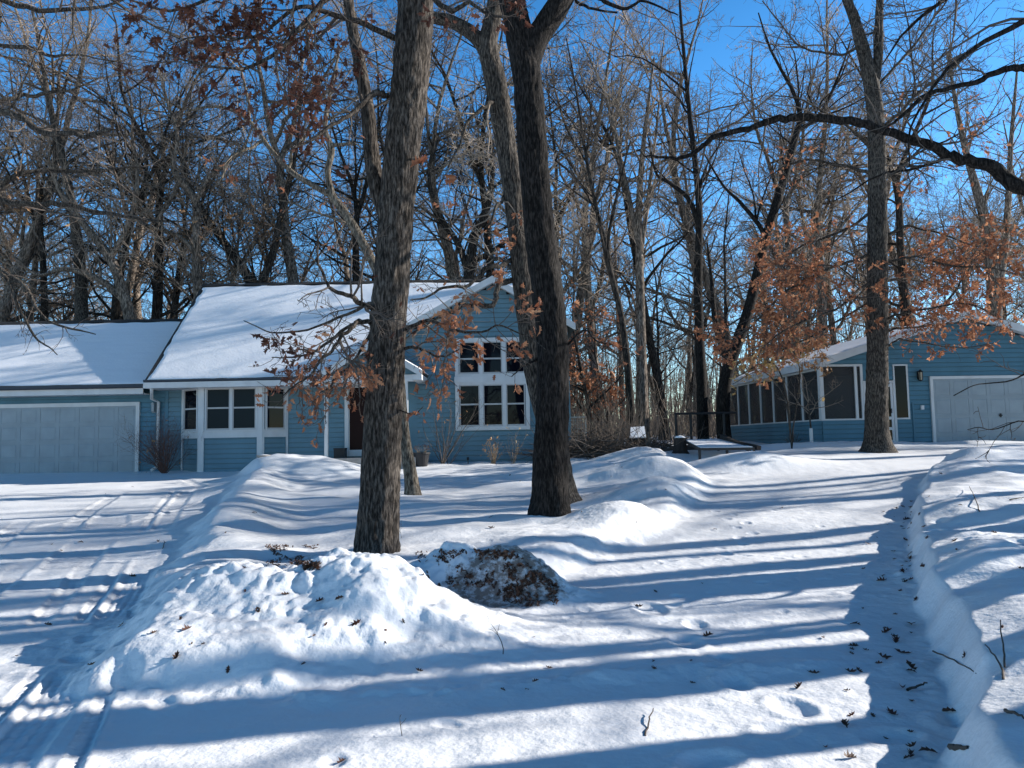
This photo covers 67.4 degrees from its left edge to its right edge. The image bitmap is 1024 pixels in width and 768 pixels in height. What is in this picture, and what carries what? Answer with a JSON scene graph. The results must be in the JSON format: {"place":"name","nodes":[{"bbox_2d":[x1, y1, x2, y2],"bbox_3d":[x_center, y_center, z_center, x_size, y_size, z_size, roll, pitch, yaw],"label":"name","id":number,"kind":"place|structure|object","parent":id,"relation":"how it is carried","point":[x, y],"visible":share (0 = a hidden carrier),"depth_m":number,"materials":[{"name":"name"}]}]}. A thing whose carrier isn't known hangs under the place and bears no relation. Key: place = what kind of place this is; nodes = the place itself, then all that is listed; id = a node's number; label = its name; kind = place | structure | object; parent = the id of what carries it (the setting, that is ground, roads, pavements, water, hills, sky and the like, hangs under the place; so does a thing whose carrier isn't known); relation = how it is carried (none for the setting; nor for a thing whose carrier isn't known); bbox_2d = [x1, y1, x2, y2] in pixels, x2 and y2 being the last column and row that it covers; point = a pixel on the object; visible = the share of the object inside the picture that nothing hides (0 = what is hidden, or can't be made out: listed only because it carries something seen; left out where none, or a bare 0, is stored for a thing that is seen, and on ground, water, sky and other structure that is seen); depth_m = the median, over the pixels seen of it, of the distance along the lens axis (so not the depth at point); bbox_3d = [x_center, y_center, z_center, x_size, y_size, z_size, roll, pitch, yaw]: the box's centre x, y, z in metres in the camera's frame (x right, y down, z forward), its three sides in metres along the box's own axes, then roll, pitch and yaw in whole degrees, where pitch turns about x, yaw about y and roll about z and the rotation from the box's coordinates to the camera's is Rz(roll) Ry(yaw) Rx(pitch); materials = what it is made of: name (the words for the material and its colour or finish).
{"place":"outdoors","nodes":[
{"label":"outdoors","id":0,"kind":"place"},
{"bbox_2d":[0,435,1023,767],"bbox_3d":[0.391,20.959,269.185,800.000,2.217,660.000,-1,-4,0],"label":"snow ground","id":1,"kind":"structure","parent":0,"point":[776,597],"depth_m":6.17,"materials":[{"name":"white snow"}]},
{"bbox_2d":[0,231,111,320],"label":"forest tree","id":2,"kind":"object","parent":1,"relation":"on","point":[55,298],"visible":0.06,"depth_m":59.06,"materials":[{"name":"beige plant"}]},
{"bbox_2d":[0,50,118,318],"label":"forest tree","id":3,"kind":"object","parent":1,"relation":"on","point":[4,172],"visible":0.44,"depth_m":35.42,"materials":[{"name":"beige plant"}]},
{"bbox_2d":[0,68,126,320],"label":"forest tree","id":4,"kind":"object","parent":1,"relation":"on","point":[35,262],"visible":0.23,"depth_m":37.97,"materials":[{"name":"brown plant"}]},
{"bbox_2d":[0,0,142,319],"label":"forest tree","id":5,"kind":"object","parent":1,"relation":"on","point":[81,305],"visible":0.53,"depth_m":33.76,"materials":[{"name":"brown wood"}]},
{"bbox_2d":[0,98,143,317],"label":"forest tree","id":6,"kind":"object","parent":1,"relation":"on","point":[9,231],"visible":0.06,"depth_m":48.09,"materials":[{"name":"brown plant"}]},
{"bbox_2d":[0,66,158,321],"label":"forest tree","id":7,"kind":"object","parent":1,"relation":"on","point":[40,235],"visible":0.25,"depth_m":36.00,"materials":[{"name":"brown plant"}]},
{"bbox_2d":[0,87,167,319],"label":"forest tree","id":8,"kind":"object","parent":1,"relation":"on","point":[119,291],"visible":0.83,"depth_m":32.41,"materials":[{"name":"brown plant"}]},
{"bbox_2d":[0,0,228,354],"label":"oak tree","id":9,"kind":"object","parent":1,"relation":"on","point":[16,175],"visible":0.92,"depth_m":15.08,"materials":[{"name":"brown plant"}]},
{"bbox_2d":[0,0,247,321],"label":"forest tree","id":10,"kind":"object","parent":1,"relation":"on","point":[30,241],"visible":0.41,"depth_m":36.09,"materials":[{"name":"brown plant"}]},
{"bbox_2d":[44,145,212,319],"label":"forest tree","id":11,"kind":"object","parent":1,"relation":"on","point":[105,239],"visible":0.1,"depth_m":45.99,"materials":[{"name":"brown plant"}]},
{"bbox_2d":[14,66,252,319],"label":"forest tree","id":12,"kind":"object","parent":1,"relation":"on","point":[138,295],"visible":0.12,"depth_m":44.58,"materials":[{"name":"brown plant"}]},
{"bbox_2d":[20,5,250,319],"bbox_3d":[-17.300,-6.482,36.029,9.258,20.656,11.500,6,-6,-32],"label":"forest tree","id":13,"kind":"object","parent":1,"relation":"on","point":[115,310],"visible":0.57,"depth_m":34.41,"materials":[{"name":"brown wood"}]},
{"bbox_2d":[0,0,294,318],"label":"forest tree","id":14,"kind":"object","parent":1,"relation":"on","point":[157,302],"visible":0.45,"depth_m":37.94,"materials":[{"name":"brown plant"}]},
{"bbox_2d":[1,0,293,319],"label":"forest tree","id":15,"kind":"object","parent":1,"relation":"on","point":[132,275],"visible":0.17,"depth_m":42.26,"materials":[{"name":"brown wood"}]},
{"bbox_2d":[111,398,197,475],"bbox_3d":[-10.539,1.630,23.279,2.786,2.464,2.766,-4,-5,32],"label":"shrub","id":16,"kind":"object","parent":1,"relation":"on","point":[162,467],"visible":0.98,"depth_m":23.12,"materials":[{"name":"beige plant"}]},
{"bbox_2d":[102,204,243,318],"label":"forest tree","id":17,"kind":"object","parent":1,"relation":"on","point":[168,288],"visible":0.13,"depth_m":52.55,"materials":[{"name":"brown plant"}]},
{"bbox_2d":[91,37,277,301],"bbox_3d":[-13.970,-6.196,33.398,7.680,19.090,5.553,1,-5,-28],"label":"forest tree","id":18,"kind":"object","parent":1,"relation":"on","point":[194,246],"visible":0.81,"depth_m":33.55,"materials":[{"name":"brown plant"}]},
{"bbox_2d":[84,79,299,318],"bbox_3d":[-17.009,-6.100,40.769,11.482,20.625,9.244,-7,-10,35],"label":"forest tree","id":19,"kind":"object","parent":1,"relation":"on","point":[176,295],"visible":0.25,"depth_m":39.57,"materials":[{"name":"brown plant"}]},
{"bbox_2d":[144,69,334,282],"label":"forest tree","id":20,"kind":"object","parent":1,"relation":"on","point":[271,257],"visible":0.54,"depth_m":34.51,"materials":[{"name":"brown plant"}]},
{"bbox_2d":[141,120,349,290],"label":"forest tree","id":21,"kind":"object","parent":1,"relation":"on","point":[250,212],"visible":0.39,"depth_m":35.24,"materials":[{"name":"beige plant"}]},
{"bbox_2d":[153,113,366,282],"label":"forest tree","id":22,"kind":"object","parent":1,"relation":"on","point":[298,219],"visible":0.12,"depth_m":51.01,"materials":[{"name":"brown plant"}]},
{"bbox_2d":[92,0,439,283],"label":"forest tree","id":23,"kind":"object","parent":1,"relation":"on","point":[291,270],"visible":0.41,"depth_m":37.03,"materials":[{"name":"brown plant"}]},
{"bbox_2d":[214,167,331,282],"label":"forest tree","id":24,"kind":"object","parent":1,"relation":"on","point":[283,264],"visible":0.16,"depth_m":49.30,"materials":[{"name":"brown plant"}]},
{"bbox_2d":[0,276,575,473],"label":"house","id":25,"kind":"structure","parent":1,"relation":"on","point":[69,406],"depth_m":24.17,"materials":[{"name":"blue wood"}]},
{"bbox_2d":[0,406,135,473],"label":"garage door","id":26,"kind":"structure","parent":25,"relation":"in","point":[43,439],"depth_m":24.10,"materials":[{"name":"paint"}]},
{"bbox_2d":[182,388,197,431],"bbox_3d":[-10.007,0.817,23.905,0.785,1.363,0.057,-4,-5,35],"label":"window","id":27,"kind":"structure","parent":25,"relation":"in","point":[190,396],"depth_m":23.92,"materials":[{"name":"glass"}]},
{"bbox_2d":[204,387,256,431],"bbox_3d":[-8.643,0.770,23.625,1.608,1.363,0.057,-1,-4,0],"label":"window","id":28,"kind":"structure","parent":25,"relation":"in","point":[226,409],"depth_m":23.63,"materials":[{"name":"glass"}]},
{"bbox_2d":[265,387,285,430],"bbox_3d":[-7.360,0.768,23.916,0.674,1.363,0.057,3,-6,-41],"label":"window","id":29,"kind":"structure","parent":25,"relation":"in","point":[275,418],"depth_m":23.92,"materials":[{"name":"white glass"}]},
{"bbox_2d":[345,387,365,455],"bbox_3d":[-4.752,1.107,24.132,0.998,2.313,0.080,-1,-4,0],"label":"front door","id":30,"kind":"structure","parent":25,"relation":"in","point":[353,425],"depth_m":24.10,"materials":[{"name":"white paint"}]},
{"bbox_2d":[454,337,523,376],"bbox_3d":[-0.639,-0.836,24.275,2.338,1.264,0.057,-1,-4,0],"label":"window","id":31,"kind":"structure","parent":25,"relation":"in","point":[496,360],"depth_m":24.28,"materials":[{"name":"glass"}]},
{"bbox_2d":[455,381,529,430],"bbox_3d":[-0.611,0.670,24.161,2.338,1.555,0.057,-1,-4,0],"label":"window","id":32,"kind":"structure","parent":25,"relation":"in","point":[499,399],"depth_m":24.16,"materials":[{"name":"glass"}]},
{"bbox_2d":[264,544,321,570],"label":"leaf litter","id":33,"kind":"object","parent":1,"relation":"on","point":[314,564],"visible":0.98,"depth_m":8.89,"materials":[{"name":"brown plant"}]},
{"bbox_2d":[169,42,421,494],"bbox_3d":[-4.456,-2.433,16.007,5.223,9.774,2.011,-1,-4,0],"label":"young tree","id":34,"kind":"object","parent":1,"relation":"on","point":[411,484],"visible":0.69,"depth_m":15.81,"materials":[{"name":"brown plant"}]},
{"bbox_2d":[103,0,545,553],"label":"oak tree","id":35,"kind":"object","parent":1,"relation":"on","point":[393,182],"visible":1,"depth_m":9.31,"materials":[{"name":"brown plant"}]},
{"bbox_2d":[234,99,445,281],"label":"forest tree","id":36,"kind":"object","parent":1,"relation":"on","point":[340,244],"visible":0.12,"depth_m":51.39,"materials":[{"name":"brown plant"}]},
{"bbox_2d":[228,28,479,280],"bbox_3d":[-7.508,-7.306,39.851,12.530,22.506,10.087,-9,-6,43],"label":"forest tree","id":37,"kind":"object","parent":1,"relation":"on","point":[357,212],"visible":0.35,"depth_m":38.65,"materials":[{"name":"brown plant"}]},
{"bbox_2d":[277,129,466,281],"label":"forest tree","id":38,"kind":"object","parent":1,"relation":"on","point":[424,202],"visible":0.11,"depth_m":51.97,"materials":[{"name":"brown plant"}]},
{"bbox_2d":[292,0,497,280],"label":"forest tree","id":39,"kind":"object","parent":1,"relation":"on","point":[382,141],"visible":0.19,"depth_m":39.41,"materials":[{"name":"brown plant"}]},
{"bbox_2d":[328,109,479,280],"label":"forest tree","id":40,"kind":"object","parent":1,"relation":"on","point":[374,226],"visible":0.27,"depth_m":40.45,"materials":[{"name":"brown plant"}]},
{"bbox_2d":[330,94,500,278],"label":"forest tree","id":41,"kind":"object","parent":1,"relation":"on","point":[457,228],"visible":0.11,"depth_m":55.61,"materials":[{"name":"brown plant"}]},
{"bbox_2d":[278,0,582,503],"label":"oak tree","id":42,"kind":"object","parent":1,"relation":"on","point":[484,42],"visible":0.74,"depth_m":14.12,"materials":[{"name":"brown plant"}]},
{"bbox_2d":[323,0,574,279],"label":"forest tree","id":43,"kind":"object","parent":1,"relation":"on","point":[447,248],"visible":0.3,"depth_m":37.52,"materials":[{"name":"brown plant"}]},
{"bbox_2d":[411,389,493,463],"bbox_3d":[-1.828,1.268,23.256,2.176,2.336,1.988,2,-5,-36],"label":"shrub","id":44,"kind":"object","parent":1,"relation":"on","point":[443,461],"visible":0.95,"depth_m":23.16,"materials":[{"name":"beige plant"}]},
{"bbox_2d":[413,111,515,278],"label":"forest tree","id":45,"kind":"object","parent":1,"relation":"on","point":[472,250],"visible":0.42,"depth_m":36.60,"materials":[{"name":"brown plant"}]},
{"bbox_2d":[416,548,559,606],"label":"leaf litter","id":46,"kind":"object","parent":1,"relation":"on","point":[504,554],"visible":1,"depth_m":7.41,"materials":[{"name":"brown plant"}]},
{"bbox_2d":[360,0,622,278],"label":"forest tree","id":47,"kind":"object","parent":1,"relation":"on","point":[479,176],"visible":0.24,"depth_m":40.73,"materials":[{"name":"brown plant"}]},
{"bbox_2d":[12,247,1023,438],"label":"distant wood","id":48,"kind":"object","parent":1,"relation":"on","point":[679,383],"visible":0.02,"depth_m":83.08,"materials":[{"name":"brown plant"}]},
{"bbox_2d":[428,0,641,302],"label":"forest tree","id":49,"kind":"object","parent":1,"relation":"on","point":[554,194],"visible":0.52,"depth_m":33.75,"materials":[{"name":"beige wood"}]},
{"bbox_2d":[445,53,663,353],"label":"forest tree","id":50,"kind":"object","parent":1,"relation":"on","point":[556,199],"visible":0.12,"depth_m":43.59,"materials":[{"name":"brown plant"}]},
{"bbox_2d":[460,102,648,372],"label":"forest tree","id":51,"kind":"object","parent":1,"relation":"on","point":[560,255],"visible":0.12,"depth_m":57.86,"materials":[{"name":"brown plant"}]},
{"bbox_2d":[479,0,672,445],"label":"forest tree","id":52,"kind":"object","parent":1,"relation":"on","point":[585,234],"visible":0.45,"depth_m":37.44,"materials":[{"name":"beige wood"}]},
{"bbox_2d":[492,0,677,516],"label":"oak tree","id":53,"kind":"object","parent":1,"relation":"on","point":[526,47],"visible":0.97,"depth_m":11.99,"materials":[{"name":"brown plant"}]},
{"bbox_2d":[534,11,641,441],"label":"forest tree","id":54,"kind":"object","parent":1,"relation":"on","point":[605,242],"visible":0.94,"depth_m":31.54,"materials":[{"name":"brown wood"}]},
{"bbox_2d":[555,229,635,437],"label":"forest tree","id":55,"kind":"object","parent":1,"relation":"on","point":[580,375],"visible":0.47,"depth_m":32.17,"materials":[{"name":"brown plant"}]},
{"bbox_2d":[506,395,689,460],"bbox_3d":[2.741,1.889,23.530,6.063,3.459,4.065,-1,-4,0],"label":"brush pile","id":56,"kind":"object","parent":1,"relation":"on","point":[587,447],"visible":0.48,"depth_m":23.36,"materials":[{"name":"brown plant"}]},
{"bbox_2d":[568,280,635,436],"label":"forest tree","id":57,"kind":"object","parent":1,"relation":"on","point":[597,365],"visible":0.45,"depth_m":36.40,"materials":[{"name":"brown plant"}]},
{"bbox_2d":[502,18,716,439],"bbox_3d":[4.466,-8.758,38.548,10.792,23.999,10.930,-5,-6,43],"label":"forest tree","id":58,"kind":"object","parent":1,"relation":"on","point":[655,367],"visible":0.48,"depth_m":38.77,"materials":[{"name":"brown plant"}]},
{"bbox_2d":[566,150,666,431],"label":"forest tree","id":59,"kind":"object","parent":1,"relation":"on","point":[619,334],"visible":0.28,"depth_m":60.99,"materials":[{"name":"brown plant"}]},
{"bbox_2d":[486,0,750,406],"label":"forest tree","id":60,"kind":"object","parent":1,"relation":"on","point":[580,295],"visible":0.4,"depth_m":41.05,"materials":[{"name":"brown plant"}]},
{"bbox_2d":[568,231,683,416],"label":"forest tree","id":61,"kind":"object","parent":1,"relation":"on","point":[628,296],"visible":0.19,"depth_m":70.35,"materials":[{"name":"brown plant"}]},
{"bbox_2d":[591,233,679,429],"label":"forest tree","id":62,"kind":"object","parent":1,"relation":"on","point":[629,293],"visible":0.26,"depth_m":62.16,"materials":[{"name":"brown plant"}]},
{"bbox_2d":[567,6,706,442],"bbox_3d":[5.520,-6.780,32.313,5.239,19.047,5.064,3,-6,-41],"label":"forest tree","id":63,"kind":"object","parent":1,"relation":"on","point":[637,213],"visible":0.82,"depth_m":32.44,"materials":[{"name":"brown wood"}]},
{"bbox_2d":[611,216,694,440],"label":"forest tree","id":64,"kind":"object","parent":1,"relation":"on","point":[658,327],"visible":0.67,"depth_m":41.25,"materials":[{"name":"beige wood"}]},
{"bbox_2d":[621,213,687,396],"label":"forest tree","id":65,"kind":"object","parent":1,"relation":"on","point":[652,321],"visible":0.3,"depth_m":57.01,"materials":[{"name":"brown plant"}]},
{"bbox_2d":[569,324,755,444],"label":"undergrowth","id":66,"kind":"object","parent":1,"relation":"on","point":[680,424],"visible":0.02,"depth_m":38.42,"materials":[{"name":"brown"}]},
{"bbox_2d":[600,0,760,438],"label":"forest tree","id":67,"kind":"object","parent":1,"relation":"on","point":[701,380],"visible":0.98,"depth_m":29.57,"materials":[{"name":"brown wood"}]},
{"bbox_2d":[560,0,814,377],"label":"forest tree","id":68,"kind":"object","parent":1,"relation":"on","point":[705,275],"visible":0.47,"depth_m":41.79,"materials":[{"name":"brown plant"}]},
{"bbox_2d":[634,122,745,436],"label":"forest tree","id":69,"kind":"object","parent":1,"relation":"on","point":[689,252],"visible":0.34,"depth_m":48.09,"materials":[{"name":"brown plant"}]},
{"bbox_2d":[631,80,752,435],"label":"forest tree","id":70,"kind":"object","parent":1,"relation":"on","point":[685,278],"visible":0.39,"depth_m":49.94,"materials":[{"name":"beige wood"}]},
{"bbox_2d":[646,197,738,403],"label":"forest tree","id":71,"kind":"object","parent":1,"relation":"on","point":[688,352],"visible":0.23,"depth_m":73.64,"materials":[{"name":"brown plant"}]},
{"bbox_2d":[634,154,764,435],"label":"forest tree","id":72,"kind":"object","parent":1,"relation":"on","point":[691,384],"visible":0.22,"depth_m":56.40,"materials":[{"name":"brown plant"}]},
{"bbox_2d":[685,439,754,459],"bbox_3d":[5.731,1.877,21.612,1.593,0.666,2.660,-1,-4,0],"label":"table","id":73,"kind":"object","parent":1,"relation":"on","point":[699,445],"visible":0.7,"depth_m":20.88,"materials":[{"name":"white metal"}]},
{"bbox_2d":[684,142,789,367],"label":"forest tree","id":74,"kind":"object","parent":1,"relation":"on","point":[724,252],"visible":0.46,"depth_m":40.20,"materials":[{"name":"brown wood"}]},
{"bbox_2d":[688,112,832,363],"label":"forest tree","id":75,"kind":"object","parent":1,"relation":"on","point":[768,359],"visible":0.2,"depth_m":54.69,"materials":[{"name":"beige wood"}]},
{"bbox_2d":[729,342,809,448],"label":"sapling","id":76,"kind":"object","parent":1,"relation":"on","point":[768,365],"visible":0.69,"depth_m":22.60,"materials":[{"name":"brown plant"}]},
{"bbox_2d":[722,154,840,334],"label":"forest tree","id":77,"kind":"object","parent":1,"relation":"on","point":[744,279],"visible":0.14,"depth_m":51.82,"materials":[{"name":"beige wood"}]},
{"bbox_2d":[734,206,841,374],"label":"forest tree","id":78,"kind":"object","parent":1,"relation":"on","point":[776,302],"visible":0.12,"depth_m":36.12,"materials":[{"name":"brown plant"}]},
{"bbox_2d":[677,11,900,438],"bbox_3d":[9.672,-5.843,28.180,7.756,16.516,4.926,-1,-4,0],"label":"forest tree","id":79,"kind":"object","parent":1,"relation":"on","point":[724,392],"visible":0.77,"depth_m":27.45,"materials":[{"name":"brown wood"}]},
{"bbox_2d":[670,1,920,361],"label":"forest tree","id":80,"kind":"object","parent":1,"relation":"on","point":[787,201],"visible":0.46,"depth_m":42.70,"materials":[{"name":"brown plant"}]},
{"bbox_2d":[736,96,859,352],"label":"forest tree","id":81,"kind":"object","parent":1,"relation":"on","point":[808,322],"visible":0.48,"depth_m":41.65,"materials":[{"name":"brown plant"}]},
{"bbox_2d":[745,82,898,345],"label":"forest tree","id":82,"kind":"object","parent":1,"relation":"on","point":[832,332],"visible":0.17,"depth_m":45.43,"materials":[{"name":"brown plant"}]},
{"bbox_2d":[718,0,926,348],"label":"forest tree","id":83,"kind":"object","parent":1,"relation":"on","point":[842,224],"visible":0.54,"depth_m":41.78,"materials":[{"name":"brown plant"}]},
{"bbox_2d":[641,0,1023,462],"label":"oak tree","id":84,"kind":"object","parent":1,"relation":"on","point":[1003,176],"visible":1,"depth_m":10.21,"materials":[{"name":"brown plant"}]},
{"bbox_2d":[737,67,947,363],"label":"forest tree","id":85,"kind":"object","parent":1,"relation":"on","point":[824,214],"visible":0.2,"depth_m":48.08,"materials":[{"name":"brown plant"}]},
{"bbox_2d":[738,26,967,327],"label":"forest tree","id":86,"kind":"object","parent":1,"relation":"on","point":[889,195],"visible":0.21,"depth_m":45.91,"materials":[{"name":"brown plant"}]},
{"bbox_2d":[687,0,1023,452],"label":"oak tree","id":87,"kind":"object","parent":1,"relation":"on","point":[877,438],"visible":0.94,"depth_m":21.91,"materials":[{"name":"brown plant"}]},
{"bbox_2d":[791,137,928,329],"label":"forest tree","id":88,"kind":"object","parent":1,"relation":"on","point":[865,295],"visible":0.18,"depth_m":54.79,"materials":[{"name":"beige wood"}]},
{"bbox_2d":[730,311,1023,443],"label":"garage building","id":89,"kind":"structure","parent":1,"relation":"on","point":[925,404],"depth_m":24.81,"materials":[{"name":"blue wood"}]},
{"bbox_2d":[863,381,897,441],"bbox_3d":[11.802,0.966,24.593,1.054,2.144,0.090,-1,-4,-4],"label":"porch door","id":90,"kind":"structure","parent":89,"relation":"in","point":[893,426],"depth_m":24.61,"materials":[{"name":"white paint"}]},
{"bbox_2d":[894,366,908,417],"bbox_3d":[12.512,0.246,24.683,0.384,1.671,0.003,-1,-4,-4],"label":"side window","id":91,"kind":"structure","parent":89,"relation":"in","point":[900,371],"depth_m":24.68,"materials":[{"name":"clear glass"}]},
{"bbox_2d":[933,378,1023,441],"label":"garage door","id":92,"kind":"structure","parent":89,"relation":"in","point":[998,404],"depth_m":24.78,"materials":[{"name":"paint"}]},
{"bbox_2d":[758,0,1023,325],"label":"forest tree","id":93,"kind":"object","parent":1,"relation":"on","point":[898,244],"visible":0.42,"depth_m":42.64,"materials":[{"name":"brown plant"}]},
{"bbox_2d":[826,183,976,341],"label":"forest tree","id":94,"kind":"object","parent":1,"relation":"on","point":[887,247],"visible":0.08,"depth_m":64.98,"materials":[{"name":"beige plant"}]},
{"bbox_2d":[856,171,1022,323],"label":"forest tree","id":95,"kind":"object","parent":1,"relation":"on","point":[963,282],"visible":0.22,"depth_m":53.83,"materials":[{"name":"beige plant"}]},
{"bbox_2d":[888,198,1022,309],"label":"forest tree","id":96,"kind":"object","parent":1,"relation":"on","point":[948,278],"visible":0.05,"depth_m":64.54,"materials":[{"name":"beige plant"}]},
{"bbox_2d":[897,1,1023,318],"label":"forest tree","id":97,"kind":"object","parent":1,"relation":"on","point":[980,200],"visible":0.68,"depth_m":38.72,"materials":[{"name":"brown wood"}]},
{"bbox_2d":[917,168,1023,320],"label":"forest tree","id":98,"kind":"object","parent":1,"relation":"on","point":[970,193],"visible":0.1,"depth_m":57.76,"materials":[{"name":"beige plant"}]},
{"bbox_2d":[944,100,1023,302],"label":"forest tree","id":99,"kind":"object","parent":1,"relation":"on","point":[998,219],"visible":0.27,"depth_m":50.29,"materials":[{"name":"brown plant"}]},
{"bbox_2d":[0,0,1023,425],"label":"sky","id":100,"kind":"structure","parent":0,"point":[746,14],"materials":[{"name":"blue"}]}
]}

